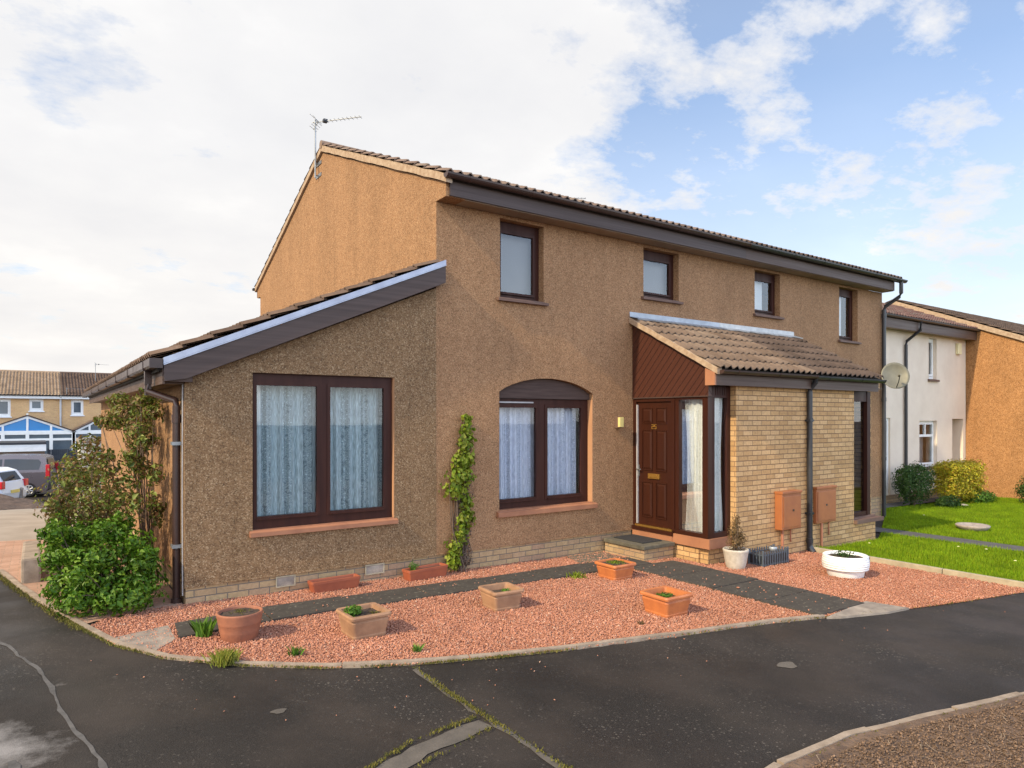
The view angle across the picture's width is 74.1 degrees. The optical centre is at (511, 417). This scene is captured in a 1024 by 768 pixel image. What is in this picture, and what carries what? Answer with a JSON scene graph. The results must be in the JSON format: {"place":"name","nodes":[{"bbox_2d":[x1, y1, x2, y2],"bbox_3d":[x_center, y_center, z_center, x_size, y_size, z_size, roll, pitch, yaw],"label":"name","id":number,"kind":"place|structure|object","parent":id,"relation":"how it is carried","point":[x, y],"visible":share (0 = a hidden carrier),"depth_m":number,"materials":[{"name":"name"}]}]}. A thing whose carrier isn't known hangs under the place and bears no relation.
{"place":"outdoors","nodes":[
{"label":"outdoors","id":0,"kind":"place"},
{"bbox_2d":[0,508,96,540],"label":"driveway","id":1,"kind":"structure","parent":0,"point":[19,524],"depth_m":12.70,"materials":[{"name":"concrete"}]},
{"bbox_2d":[0,539,183,622],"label":"driveway","id":2,"kind":"structure","parent":0,"point":[10,556],"depth_m":8.16,"materials":[{"name":"concrete"}]},
{"bbox_2d":[60,433,104,538],"bbox_3d":[-6.164,1.099,9.766,0.741,1.759,0.507,0,0,15],"label":"rose spray","id":3,"kind":"object","parent":2,"relation":"on","point":[89,447],"visible":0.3,"depth_m":9.73,"materials":[{"name":"green plant"}]},
{"bbox_2d":[33,441,150,567],"bbox_3d":[-5.231,1.155,8.422,1.182,1.654,3.190,0,0,-35],"label":"rose bush","id":4,"kind":"object","parent":2,"relation":"on","point":[72,484],"visible":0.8,"depth_m":7.87,"materials":[{"name":"green plant"}]},
{"bbox_2d":[34,509,170,618],"bbox_3d":[-4.337,1.489,7.189,1.195,1.001,1.580,0,0,-35],"label":"shrub","id":5,"kind":"object","parent":2,"relation":"on","point":[84,582],"visible":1,"depth_m":6.84,"materials":[{"name":"green plant"}]},
{"bbox_2d":[106,625,173,649],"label":"path","id":6,"kind":"structure","parent":0,"point":[162,630],"depth_m":6.04,"materials":[{"name":"concrete"}]},
{"bbox_2d":[175,613,271,637],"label":"path","id":7,"kind":"structure","parent":0,"point":[184,628],"depth_m":6.38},
{"bbox_2d":[262,596,355,621],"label":"path","id":8,"kind":"structure","parent":0,"point":[293,610],"depth_m":7.07,"materials":[{"name":"concrete"}]},
{"bbox_2d":[343,587,431,604],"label":"path","id":9,"kind":"structure","parent":0,"point":[394,595],"depth_m":7.62,"materials":[{"name":"concrete"}]},
{"bbox_2d":[414,578,489,596],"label":"path","id":10,"kind":"structure","parent":0,"point":[448,588],"depth_m":8.10,"materials":[{"name":"concrete"}]},
{"bbox_2d":[0,481,1023,767],"bbox_3d":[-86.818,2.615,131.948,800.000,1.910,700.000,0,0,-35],"label":"ground","id":11,"kind":"structure","parent":0,"point":[734,699],"depth_m":4.93,"materials":[{"name":"asphalt"}]},
{"bbox_2d":[0,569,18,583],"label":"kerb","id":12,"kind":"structure","parent":11,"relation":"on","point":[12,579],"depth_m":8.28,"materials":[{"name":"concrete"}]},
{"bbox_2d":[0,467,27,497],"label":"parked car","id":13,"kind":"object","parent":11,"relation":"on","point":[12,481],"visible":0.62,"depth_m":26.46,"materials":[{"name":"white metal"}]},
{"bbox_2d":[0,440,45,453],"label":"garage","id":14,"kind":"structure","parent":11,"relation":"on","point":[25,447],"depth_m":37.21,"materials":[{"name":"white paint"}]},
{"bbox_2d":[14,582,38,599],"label":"kerb","id":15,"kind":"structure","parent":11,"relation":"on","point":[26,589],"depth_m":7.62,"materials":[{"name":"concrete"}]},
{"bbox_2d":[0,494,54,509],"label":"soil mound","id":16,"kind":"object","parent":11,"relation":"on","point":[7,502],"visible":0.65,"depth_m":21.12,"materials":[{"name":"concrete"}]},
{"bbox_2d":[0,454,58,496],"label":"parked car","id":17,"kind":"object","parent":11,"relation":"on","point":[32,468],"visible":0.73,"depth_m":29.87,"materials":[{"name":"grey metal"}]},
{"bbox_2d":[21,540,41,583],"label":"wall","id":18,"kind":"structure","parent":11,"relation":"on","point":[31,569],"depth_m":8.06,"materials":[{"name":"concrete"}]},
{"bbox_2d":[0,370,75,453],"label":"terraced house","id":19,"kind":"structure","parent":11,"relation":"on","point":[30,405],"depth_m":43.82,"materials":[{"name":"brick"}]},
{"bbox_2d":[0,399,11,417],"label":"window","id":20,"kind":"structure","parent":19,"relation":"in","point":[5,404],"depth_m":43.42,"materials":[{"name":"white paint"}]},
{"bbox_2d":[28,399,44,411],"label":"window","id":21,"kind":"structure","parent":19,"relation":"in","point":[35,405],"depth_m":44.33,"materials":[{"name":"white paint"}]},
{"bbox_2d":[0,642,107,767],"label":"road crack","id":22,"kind":"object","parent":11,"relation":"on","point":[81,736],"visible":1,"depth_m":4.55,"materials":[{"name":"asphalt"}]},
{"bbox_2d":[36,597,75,618],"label":"kerb","id":23,"kind":"structure","parent":11,"relation":"on","point":[42,600],"depth_m":7.05,"materials":[{"name":"concrete"}]},
{"bbox_2d":[47,448,77,477],"bbox_3d":[-25.001,2.775,39.024,2.825,2.050,0.080,0,0,-35],"label":"fence","id":24,"kind":"object","parent":11,"relation":"on","point":[58,454],"visible":0.2,"depth_m":38.57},
{"bbox_2d":[60,372,111,442],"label":"terraced house","id":25,"kind":"structure","parent":11,"relation":"on","point":[79,412],"depth_m":45.76,"materials":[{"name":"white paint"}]},
{"bbox_2d":[70,400,84,415],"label":"window","id":26,"kind":"structure","parent":25,"relation":"in","point":[76,405],"depth_m":45.63,"materials":[{"name":"white paint"}]},
{"bbox_2d":[76,438,101,502],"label":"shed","id":27,"kind":"structure","parent":11,"relation":"on","point":[82,451],"depth_m":27.62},
{"bbox_2d":[71,618,122,644],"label":"kerb","id":28,"kind":"structure","parent":11,"relation":"on","point":[98,632],"depth_m":6.19,"materials":[{"name":"concrete"}]},
{"bbox_2d":[116,642,211,663],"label":"kerb","id":29,"kind":"structure","parent":11,"relation":"on","point":[160,653],"depth_m":5.62,"materials":[{"name":"concrete"}]},
{"bbox_2d":[213,660,341,668],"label":"kerb","id":30,"kind":"structure","parent":11,"relation":"on","point":[287,664],"depth_m":5.45,"materials":[{"name":"concrete"}]},
{"bbox_2d":[201,646,243,667],"bbox_3d":[-2.327,1.925,5.465,0.287,0.127,0.296,0,0,-45],"label":"grass tuft","id":31,"kind":"object","parent":30,"relation":"on","point":[225,657],"visible":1,"depth_m":5.45,"materials":[{"name":"plant"}]},
{"bbox_2d":[342,654,468,667],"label":"kerb","id":32,"kind":"structure","parent":11,"relation":"on","point":[351,664],"depth_m":5.53,"materials":[{"name":"concrete"}]},
{"bbox_2d":[376,720,492,767],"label":"road seam","id":33,"kind":"object","parent":11,"relation":"on","point":[412,755],"visible":1,"depth_m":4.16,"materials":[{"name":"concrete"}]},
{"bbox_2d":[413,668,564,767],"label":"road seam","id":34,"kind":"object","parent":11,"relation":"on","point":[546,758],"visible":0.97,"depth_m":4.35,"materials":[{"name":"concrete"}]},
{"bbox_2d":[82,140,907,604],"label":"house","id":35,"kind":"structure","parent":11,"relation":"on","point":[382,272],"depth_m":10.00,"materials":[{"name":"paint"}]},
{"bbox_2d":[92,387,166,579],"bbox_3d":[-4.899,0.784,8.689,0.496,2.417,2.842,0,0,-41],"label":"climbing rose","id":36,"kind":"object","parent":35,"relation":"attached to","point":[134,458],"visible":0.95,"depth_m":8.03,"materials":[{"name":"green plant"}]},
{"bbox_2d":[257,385,314,515],"bbox_3d":[-2.687,0.416,8.038,0.810,1.672,0.101,0,0,-35],"label":"curtain","id":37,"kind":"object","parent":35,"relation":"hanging from","point":[285,449],"visible":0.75,"depth_m":8.06,"materials":[{"name":"white fabric"}]},
{"bbox_2d":[249,373,397,537],"bbox_3d":[-2.218,0.419,8.122,1.795,1.842,0.170,0,0,-35],"label":"window","id":38,"kind":"structure","parent":35,"relation":"in","point":[323,518],"depth_m":8.12,"materials":[{"name":"brown wood"}]},
{"bbox_2d":[310,114,360,179],"bbox_3d":[-3.240,-5.032,12.536,0.991,1.163,0.282,0,0,12],"label":"tv aerial","id":39,"kind":"object","parent":35,"relation":"attached to","point":[324,120],"visible":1,"depth_m":12.60,"materials":[{"name":"grey metal"}]},
{"bbox_2d":[330,387,381,509],"bbox_3d":[-1.993,0.416,8.529,0.830,1.672,0.101,0,0,-35],"label":"curtain","id":40,"kind":"object","parent":35,"relation":"hanging from","point":[355,447],"visible":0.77,"depth_m":8.55,"materials":[{"name":"white fabric"}]},
{"bbox_2d":[438,413,477,572],"bbox_3d":[-0.707,1.026,9.005,0.593,2.179,0.264,0,0,-35],"label":"climbing plant","id":41,"kind":"object","parent":35,"relation":"attached to","point":[462,471],"visible":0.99,"depth_m":9.02,"materials":[{"name":"green plant"}]},
{"bbox_2d":[501,234,529,294],"bbox_3d":[0.002,-2.210,9.934,0.730,1.020,0.012,0,0,-35],"label":"blind","id":42,"kind":"object","parent":35,"relation":"attached to","point":[515,264],"visible":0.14,"depth_m":9.96,"materials":[{"name":"fabric"}]},
{"bbox_2d":[499,407,533,498],"bbox_3d":[0.010,0.551,9.957,0.830,1.482,0.101,0,0,-35],"label":"curtain","id":43,"kind":"object","parent":35,"relation":"hanging from","point":[516,452],"visible":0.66,"depth_m":9.98,"materials":[{"name":"white fabric"}]},
{"bbox_2d":[497,221,548,305],"bbox_3d":[0.111,-2.210,9.777,0.880,1.160,0.250,0,0,-35],"label":"window","id":44,"kind":"structure","parent":35,"relation":"in","point":[510,229],"depth_m":9.91,"materials":[{"name":"brown wood"}]},
{"bbox_2d":[496,379,597,517],"bbox_3d":[0.500,0.415,10.042,1.838,1.961,0.240,0,0,-35],"label":"window","id":45,"kind":"structure","parent":35,"relation":"in","point":[540,395],"depth_m":10.09,"materials":[{"name":"brown wood"}]},
{"bbox_2d":[547,408,575,494],"bbox_3d":[0.709,0.551,10.449,0.780,1.482,0.100,0,0,-35],"label":"curtain","id":46,"kind":"object","parent":35,"relation":"hanging from","point":[561,450],"visible":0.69,"depth_m":10.48,"materials":[{"name":"white fabric"}]},
{"bbox_2d":[636,401,670,528],"bbox_3d":[2.220,0.731,10.634,0.106,1.948,0.724,0,0,-35],"label":"door","id":47,"kind":"structure","parent":35,"relation":"in","point":[653,419],"depth_m":10.65,"materials":[{"name":"brown wood"}]},
{"bbox_2d":[643,260,665,294],"bbox_3d":[2.352,-2.360,11.573,0.800,0.720,0.012,0,0,-35],"label":"blind","id":48,"kind":"object","parent":35,"relation":"attached to","point":[654,277],"visible":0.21,"depth_m":11.63,"materials":[{"name":"fabric"}]},
{"bbox_2d":[641,250,683,304],"bbox_3d":[2.465,-2.360,11.419,0.960,0.860,0.250,0,0,-35],"label":"window","id":49,"kind":"structure","parent":35,"relation":"in","point":[650,256],"depth_m":11.52,"materials":[{"name":"brown wood"}]},
{"bbox_2d":[690,399,701,531],"bbox_3d":[2.728,0.721,10.054,0.060,1.982,0.470,0,0,-35],"label":"curtain","id":50,"kind":"object","parent":35,"relation":"hanging from","point":[696,430],"visible":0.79,"depth_m":10.02,"materials":[{"name":"fabric"}]},
{"bbox_2d":[715,398,722,530],"bbox_3d":[2.997,0.706,10.010,0.310,1.992,0.048,0,0,-35],"label":"curtain","id":51,"kind":"object","parent":35,"relation":"hanging from","point":[718,499],"visible":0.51,"depth_m":10.05,"materials":[{"name":"fabric"}]},
{"bbox_2d":[755,281,761,309],"bbox_3d":[4.685,-2.340,13.182,0.530,0.720,0.012,0,0,-35],"label":"blind","id":52,"kind":"object","parent":35,"relation":"attached to","point":[758,295],"visible":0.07,"depth_m":13.27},
{"bbox_2d":[753,272,784,319],"bbox_3d":[4.876,-2.350,13.101,0.920,0.880,0.250,0,0,-35],"label":"window","id":53,"kind":"structure","parent":35,"relation":"in","point":[759,277],"depth_m":13.25,"materials":[{"name":"brown wood"}]},
{"bbox_2d":[774,489,801,549],"bbox_3d":[4.314,1.657,10.587,0.526,1.026,0.146,0,0,-35],"label":"meter box","id":54,"kind":"object","parent":35,"relation":"attached to","point":[787,509],"visible":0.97,"depth_m":10.49,"materials":[{"name":"plastic"}]},
{"bbox_2d":[783,495,800,527],"bbox_3d":[4.351,1.460,10.533,0.450,0.475,0.015,0,0,-35],"label":"door","id":55,"kind":"structure","parent":54,"relation":"in","point":[791,504],"depth_m":10.52,"materials":[{"name":"plastic"}]},
{"bbox_2d":[813,485,836,547],"bbox_3d":[5.187,1.654,11.239,0.606,1.032,0.076,0,0,-35],"label":"meter box","id":56,"kind":"object","parent":35,"relation":"attached to","point":[824,504],"visible":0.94,"depth_m":11.16,"materials":[{"name":"plastic"}]},
{"bbox_2d":[818,490,835,520],"bbox_3d":[5.205,1.458,11.214,0.530,0.481,0.015,0,0,-35],"label":"door","id":57,"kind":"structure","parent":56,"relation":"in","point":[826,499],"depth_m":11.20,"materials":[{"name":"plastic"}]},
{"bbox_2d":[838,289,861,343],"bbox_3d":[7.255,-2.197,14.760,0.860,1.185,0.250,0,0,-35],"label":"window","id":58,"kind":"structure","parent":35,"relation":"in","point":[843,293],"depth_m":14.95,"materials":[{"name":"brown wood"}]},
{"bbox_2d":[881,362,909,388],"bbox_3d":[8.253,-0.907,14.915,0.456,0.584,0.759,0,0,-35],"label":"satellite dish","id":59,"kind":"object","parent":35,"relation":"attached to","point":[896,375],"visible":0.94,"depth_m":14.81,"materials":[{"name":"metal"}]},
{"bbox_2d":[0,557,1017,767],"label":"moss","id":60,"kind":"object","parent":11,"relation":"on","point":[69,622],"visible":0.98,"depth_m":5.43,"materials":[{"name":"plant"}]},
{"bbox_2d":[469,644,575,659],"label":"kerb","id":61,"kind":"structure","parent":11,"relation":"on","point":[540,649],"depth_m":5.84,"materials":[{"name":"concrete"}]},
{"bbox_2d":[91,550,1023,668],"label":"gravel","id":62,"kind":"structure","parent":11,"relation":"on","point":[407,620],"depth_m":7.08,"materials":[{"name":"gravel"}]},
{"bbox_2d":[187,614,216,637],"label":"weed","id":63,"kind":"object","parent":62,"relation":"on","point":[205,628],"visible":0.99,"depth_m":6.11,"materials":[{"name":"green plant"}]},
{"bbox_2d":[216,605,262,643],"bbox_3d":[-2.457,1.871,6.126,0.398,0.250,0.398,0,0,-35],"label":"terracotta pot","id":64,"kind":"object","parent":62,"relation":"on","point":[236,626],"visible":0.99,"depth_m":6.00,"materials":[{"name":"ceramic"}]},
{"bbox_2d":[287,645,305,656],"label":"weed","id":65,"kind":"object","parent":62,"relation":"on","point":[295,651],"visible":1,"depth_m":5.69,"materials":[{"name":"green plant"}]},
{"bbox_2d":[307,574,360,593],"bbox_3d":[-2.085,1.952,7.970,0.600,0.135,0.170,0,0,-37],"label":"trough","id":66,"kind":"object","parent":62,"relation":"on","point":[334,583],"visible":1,"depth_m":7.92,"materials":[{"name":"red ceramic"}]},
{"bbox_2d":[336,602,391,639],"bbox_3d":[-1.382,1.903,6.315,0.404,0.225,0.404,0,0,-35],"label":"square planter","id":67,"kind":"object","parent":62,"relation":"on","point":[366,624],"visible":0.95,"depth_m":6.20,"materials":[{"name":"ceramic"}]},
{"bbox_2d":[343,604,363,616],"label":"plant","id":68,"kind":"object","parent":67,"relation":"in","point":[353,610],"visible":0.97,"depth_m":6.25,"materials":[{"name":"green plant"}]},
{"bbox_2d":[402,563,447,580],"bbox_3d":[-1.104,1.974,8.643,0.600,0.145,0.190,0,0,-41],"label":"trough","id":69,"kind":"object","parent":62,"relation":"on","point":[423,572],"visible":0.98,"depth_m":8.57,"materials":[{"name":"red ceramic"}]},
{"bbox_2d":[478,582,523,611],"bbox_3d":[-0.118,1.940,7.318,0.384,0.215,0.384,0,0,-31],"label":"square planter","id":70,"kind":"object","parent":62,"relation":"on","point":[494,597],"visible":0.99,"depth_m":7.21,"materials":[{"name":"ceramic"}]},
{"bbox_2d":[594,558,635,580],"bbox_3d":[1.347,1.987,8.853,0.404,0.205,0.404,0,0,-35],"label":"square planter","id":71,"kind":"object","parent":62,"relation":"on","point":[620,570],"visible":0.93,"depth_m":8.74,"materials":[{"name":"orange ceramic"}]},
{"bbox_2d":[604,534,674,560],"bbox_3d":[1.942,2.041,10.408,0.655,0.318,0.870,0,0,-35],"label":"doorstep","id":72,"kind":"object","parent":62,"relation":"on","point":[657,550],"visible":0.72,"depth_m":10.14,"materials":[{"name":"brick"}]},
{"bbox_2d":[614,534,661,543],"bbox_3d":[1.937,1.874,10.472,0.420,0.014,0.620,0,0,-35],"label":"doormat","id":73,"kind":"object","parent":72,"relation":"on","point":[637,538],"visible":1,"depth_m":10.46,"materials":[{"name":"rubber"}]},
{"bbox_2d":[639,586,692,617],"bbox_3d":[1.635,1.963,7.200,0.414,0.225,0.414,0,0,-34],"label":"square planter","id":74,"kind":"object","parent":62,"relation":"on","point":[677,604],"visible":0.97,"depth_m":7.09,"materials":[{"name":"orange ceramic"}]},
{"bbox_2d":[723,546,748,569],"bbox_3d":[3.157,1.993,9.579,0.356,0.282,0.356,0,0,-35],"label":"stone pot","id":75,"kind":"object","parent":62,"relation":"on","point":[737,559],"visible":0.92,"depth_m":9.46,"materials":[{"name":"stone"}]},
{"bbox_2d":[725,513,747,550],"bbox_3d":[3.165,1.617,9.580,0.329,0.558,0.300,0,0,0],"label":"dry shrub","id":76,"kind":"object","parent":75,"relation":"on","point":[737,538],"visible":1,"depth_m":9.56,"materials":[{"name":"brown plant"}]},
{"bbox_2d":[748,544,788,566],"bbox_3d":[3.752,2.029,9.932,0.626,0.247,0.264,0,0,-35],"label":"lattice trough","id":77,"kind":"object","parent":62,"relation":"on","point":[762,557],"visible":0.91,"depth_m":9.83,"materials":[{"name":"plastic"}]},
{"bbox_2d":[822,550,869,578],"bbox_3d":[4.519,2.002,9.200,0.587,0.292,0.587,0,0,-35],"label":"planter tub","id":78,"kind":"object","parent":62,"relation":"on","point":[839,566],"visible":0.94,"depth_m":9.00,"materials":[{"name":"ceramic"}]},
{"bbox_2d":[575,632,669,649],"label":"kerb","id":79,"kind":"structure","parent":11,"relation":"on","point":[592,644],"depth_m":6.19,"materials":[{"name":"concrete"}]},
{"bbox_2d":[668,622,749,636],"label":"kerb","id":80,"kind":"structure","parent":11,"relation":"on","point":[710,629],"depth_m":6.59,"materials":[{"name":"concrete"}]},
{"bbox_2d":[747,614,824,625],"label":"kerb","id":81,"kind":"structure","parent":11,"relation":"on","point":[775,620],"depth_m":6.97,"materials":[{"name":"concrete"}]},
{"bbox_2d":[777,727,870,764],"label":"kerb","id":82,"kind":"structure","parent":11,"relation":"on","point":[815,747],"depth_m":4.20,"materials":[{"name":"concrete"}]},
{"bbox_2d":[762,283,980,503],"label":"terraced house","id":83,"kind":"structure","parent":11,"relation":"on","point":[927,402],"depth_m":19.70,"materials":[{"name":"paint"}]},
{"bbox_2d":[886,418,887,494],"bbox_3d":[10.033,1.085,18.442,0.580,2.130,0.090,0,0,-35],"label":"door","id":84,"kind":"structure","parent":83,"relation":"in","point":[886,418],"depth_m":18.54,"materials":[{"name":"white paint"}]},
{"bbox_2d":[919,421,932,469],"bbox_3d":[12.114,0.810,19.845,1.240,1.420,0.230,0,0,-35],"label":"window","id":85,"kind":"structure","parent":83,"relation":"in","point":[923,423],"depth_m":20.02,"materials":[{"name":"white paint"}]},
{"bbox_2d":[928,339,939,381],"bbox_3d":[12.336,-1.685,20.000,0.640,1.270,0.230,0,0,-35],"label":"window","id":86,"kind":"structure","parent":83,"relation":"in","point":[930,340],"depth_m":20.14,"materials":[{"name":"white paint"}]},
{"bbox_2d":[779,695,1023,767],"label":"soil bed","id":87,"kind":"object","parent":11,"relation":"on","point":[806,761],"visible":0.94,"depth_m":4.25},
{"bbox_2d":[870,556,942,573],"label":"kerb","id":88,"kind":"structure","parent":11,"relation":"on","point":[896,563],"depth_m":9.78,"materials":[{"name":"concrete"}]},
{"bbox_2d":[867,708,954,730],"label":"kerb","id":89,"kind":"structure","parent":11,"relation":"on","point":[903,720],"depth_m":4.63,"materials":[{"name":"concrete"}]},
{"bbox_2d":[875,527,1023,550],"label":"footpath","id":90,"kind":"structure","parent":11,"relation":"on","point":[968,541],"depth_m":12.43,"materials":[{"name":"concrete"}]},
{"bbox_2d":[885,300,1023,498],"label":"terraced house","id":91,"kind":"structure","parent":11,"relation":"on","point":[995,396],"depth_m":20.62,"materials":[{"name":"paint"}]},
{"bbox_2d":[943,569,1023,587],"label":"kerb","id":92,"kind":"structure","parent":11,"relation":"on","point":[998,580],"depth_m":8.96,"materials":[{"name":"concrete"}]},
{"bbox_2d":[952,692,1023,709],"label":"kerb","id":93,"kind":"structure","parent":11,"relation":"on","point":[987,700],"depth_m":4.94,"materials":[{"name":"concrete"}]},
{"bbox_2d":[0,0,1023,377],"label":"sky","id":94,"kind":"structure","parent":0,"point":[155,155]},
{"bbox_2d":[477,571,550,584],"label":"path","id":95,"kind":"structure","parent":0,"point":[519,577],"depth_m":8.64,"materials":[{"name":"concrete"}]},
{"bbox_2d":[530,563,597,579],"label":"path","id":96,"kind":"structure","parent":0,"point":[561,571],"depth_m":9.11,"materials":[{"name":"concrete"}]},
{"bbox_2d":[567,552,621,562],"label":"gravel","id":97,"kind":"structure","parent":0,"point":[598,555],"depth_m":10.14,"materials":[{"name":"gravel"}]},
{"bbox_2d":[583,557,650,567],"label":"path","id":98,"kind":"structure","parent":0,"point":[639,562],"depth_m":9.74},
{"bbox_2d":[634,560,712,576],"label":"path","id":99,"kind":"structure","parent":0,"point":[667,568],"depth_m":9.37,"materials":[{"name":"concrete"}]},
{"bbox_2d":[667,569,757,588],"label":"slab","id":100,"kind":"structure","parent":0,"point":[712,577],"depth_m":8.77,"materials":[{"name":"concrete"}]},
{"bbox_2d":[713,580,808,601],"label":"slab","id":101,"kind":"structure","parent":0,"point":[754,590],"depth_m":8.20,"materials":[{"name":"concrete"}]},
{"bbox_2d":[762,591,863,614],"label":"slab","id":102,"kind":"structure","parent":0,"point":[801,602],"depth_m":7.63,"materials":[{"name":"concrete"}]},
{"bbox_2d":[827,601,908,618],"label":"slab","id":103,"kind":"structure","parent":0,"point":[866,608],"depth_m":7.38,"materials":[{"name":"concrete"}]},
{"bbox_2d":[816,497,1023,581],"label":"lawn","id":104,"kind":"structure","parent":0,"point":[946,544],"depth_m":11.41,"materials":[{"name":"plant"}]},
{"bbox_2d":[890,460,935,505],"bbox_3d":[10.608,1.770,17.877,1.391,1.263,0.969,0,0,-35],"label":"shrub","id":105,"kind":"object","parent":104,"relation":"on","point":[905,481],"visible":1,"depth_m":17.66,"materials":[{"name":"green plant"}]},
{"bbox_2d":[934,493,960,507],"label":"shrub","id":106,"kind":"object","parent":104,"relation":"on","point":[942,500],"visible":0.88,"depth_m":17.60,"materials":[{"name":"green plant"}]},
{"bbox_2d":[930,458,988,501],"bbox_3d":[12.281,1.749,18.734,2.240,1.272,1.159,0,0,-35],"label":"shrub","id":107,"kind":"object","parent":104,"relation":"on","point":[961,478],"visible":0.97,"depth_m":18.34,"materials":[{"name":"plant"}]},
{"bbox_2d":[955,522,990,531],"bbox_3d":[9.223,2.208,13.591,0.600,0.125,0.597,0,0,-35],"label":"stone bowl","id":108,"kind":"object","parent":104,"relation":"on","point":[968,526],"visible":0.86,"depth_m":13.50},
{"bbox_2d":[964,488,996,502],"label":"shrub","id":109,"kind":"object","parent":104,"relation":"on","point":[986,499],"visible":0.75,"depth_m":18.80,"materials":[{"name":"green plant"}]},
{"bbox_2d":[1013,476,1023,502],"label":"shrub","id":110,"kind":"object","parent":104,"relation":"on","point":[1020,490],"visible":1,"depth_m":18.85,"materials":[{"name":"green plant"}]},
{"bbox_2d":[881,494,975,507],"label":"footpath","id":111,"kind":"structure","parent":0,"point":[895,504],"depth_m":18.36,"materials":[{"name":"concrete"}]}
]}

